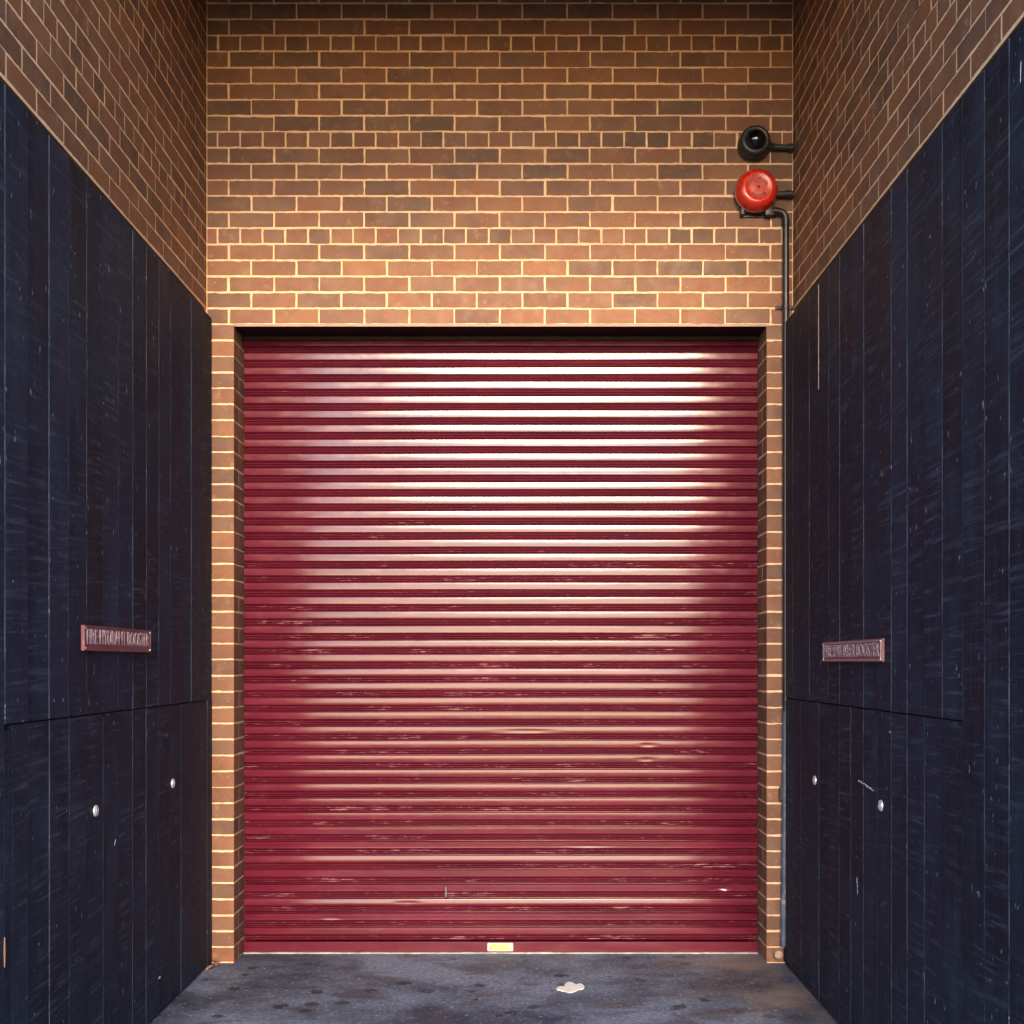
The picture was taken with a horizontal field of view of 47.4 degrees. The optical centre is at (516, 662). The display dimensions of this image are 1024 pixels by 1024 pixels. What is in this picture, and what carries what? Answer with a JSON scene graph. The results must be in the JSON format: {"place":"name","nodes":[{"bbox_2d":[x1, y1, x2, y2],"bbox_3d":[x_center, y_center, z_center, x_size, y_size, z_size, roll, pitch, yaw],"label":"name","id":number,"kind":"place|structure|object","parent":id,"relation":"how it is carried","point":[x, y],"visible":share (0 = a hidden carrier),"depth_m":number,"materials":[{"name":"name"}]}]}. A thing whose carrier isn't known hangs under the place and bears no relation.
{"place":"outdoors","nodes":[
{"label":"outdoors","id":0,"kind":"place"},
{"bbox_2d":[149,953,838,1023],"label":"ground","id":1,"kind":"structure","parent":0,"point":[484,989],"depth_m":5.71,"materials":[{"name":"concrete"}]},
{"bbox_2d":[0,80,211,1023],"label":"timber wall","id":2,"kind":"structure","parent":1,"relation":"on","point":[105,521],"depth_m":4.53,"materials":[{"name":"black wood"}]},
{"bbox_2d":[4,714,101,1023],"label":"door","id":3,"kind":"structure","parent":2,"relation":"in","point":[53,767],"depth_m":4.10,"materials":[{"name":"black wood"}]},
{"bbox_2d":[0,0,206,309],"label":"brick wall","id":4,"kind":"structure","parent":2,"relation":"on","point":[110,95],"depth_m":5.03,"materials":[{"name":"brown brick"}]},
{"bbox_2d":[81,625,150,651],"bbox_3d":[-1.618,-0.092,4.753,0.016,0.096,0.795,0,0,0],"label":"wall sign","id":5,"kind":"object","parent":2,"relation":"attached to","point":[97,638],"visible":1,"depth_m":4.69,"materials":[{"name":"red metal"}]},
{"bbox_2d":[102,701,206,1023],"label":"door","id":6,"kind":"structure","parent":2,"relation":"in","point":[154,759],"depth_m":5.22,"materials":[{"name":"black wood"}]},
{"bbox_2d":[204,0,794,962],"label":"brick wall","id":7,"kind":"structure","parent":1,"relation":"on","point":[476,170],"depth_m":6.25,"materials":[{"name":"brick"}]},
{"bbox_2d":[243,341,757,953],"bbox_3d":[-0.086,-0.101,6.458,2.845,3.419,0.044,0,0,0],"label":"roller shutter","id":8,"kind":"object","parent":7,"relation":"attached to","point":[527,477],"visible":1,"depth_m":6.46,"materials":[{"name":"red metal"}]},
{"bbox_2d":[735,169,794,217],"bbox_3d":[1.323,-2.497,6.187,0.326,0.239,0.120,0,0,0],"label":"alarm bell","id":9,"kind":"object","parent":7,"relation":"attached to","point":[756,191],"visible":1,"depth_m":6.14,"materials":[{"name":"red paint"}]},
{"bbox_2d":[737,125,793,162],"bbox_3d":[1.334,-2.761,6.194,0.304,0.174,0.126,0,0,0],"label":"alarm strobe","id":10,"kind":"object","parent":7,"relation":"attached to","point":[755,144],"visible":1,"depth_m":6.17,"materials":[{"name":"black paint"}]},
{"bbox_2d":[774,949,782,958],"bbox_3d":[1.394,1.553,6.219,0.045,0.045,0.054,0,0,0],"label":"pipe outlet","id":11,"kind":"object","parent":7,"relation":"attached to","point":[778,954],"visible":1,"depth_m":6.20,"materials":[{"name":"beige metal"}]},
{"bbox_2d":[773,207,793,946],"bbox_3d":[1.419,-0.455,6.222,0.140,3.940,0.049,0,0,0],"label":"conduit pipe","id":12,"kind":"object","parent":7,"relation":"attached to","point":[785,307],"visible":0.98,"depth_m":6.20,"materials":[{"name":"black metal"}]},
{"bbox_2d":[556,982,583,992],"bbox_3d":[0.274,1.608,5.772,0.124,0.003,0.176,0,0,29],"label":"paint spill","id":13,"kind":"object","parent":1,"relation":"on","point":[570,987],"visible":1,"depth_m":5.76,"materials":[{"name":"white paint"}]},
{"bbox_2d":[784,21,1023,1023],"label":"timber wall","id":14,"kind":"structure","parent":1,"relation":"on","point":[905,541],"depth_m":4.16,"materials":[{"name":"black wood"}]},
{"bbox_2d":[784,699,877,1023],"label":"door","id":15,"kind":"structure","parent":14,"relation":"in","point":[831,816],"depth_m":5.25,"materials":[{"name":"black wood"}]},
{"bbox_2d":[822,638,884,661],"bbox_3d":[1.420,-0.048,4.955,0.016,0.091,0.870,0,0,0],"label":"wall sign","id":16,"kind":"object","parent":14,"relation":"attached to","point":[869,650],"visible":1,"depth_m":4.87,"materials":[{"name":"red metal"}]},
{"bbox_2d":[793,0,1023,309],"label":"brick wall","id":17,"kind":"structure","parent":14,"relation":"on","point":[881,88],"depth_m":4.96,"materials":[{"name":"brown brick"}]},
{"bbox_2d":[877,711,962,1023],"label":"door","id":18,"kind":"structure","parent":14,"relation":"in","point":[920,761],"depth_m":4.14,"materials":[{"name":"black wood"}]}
]}

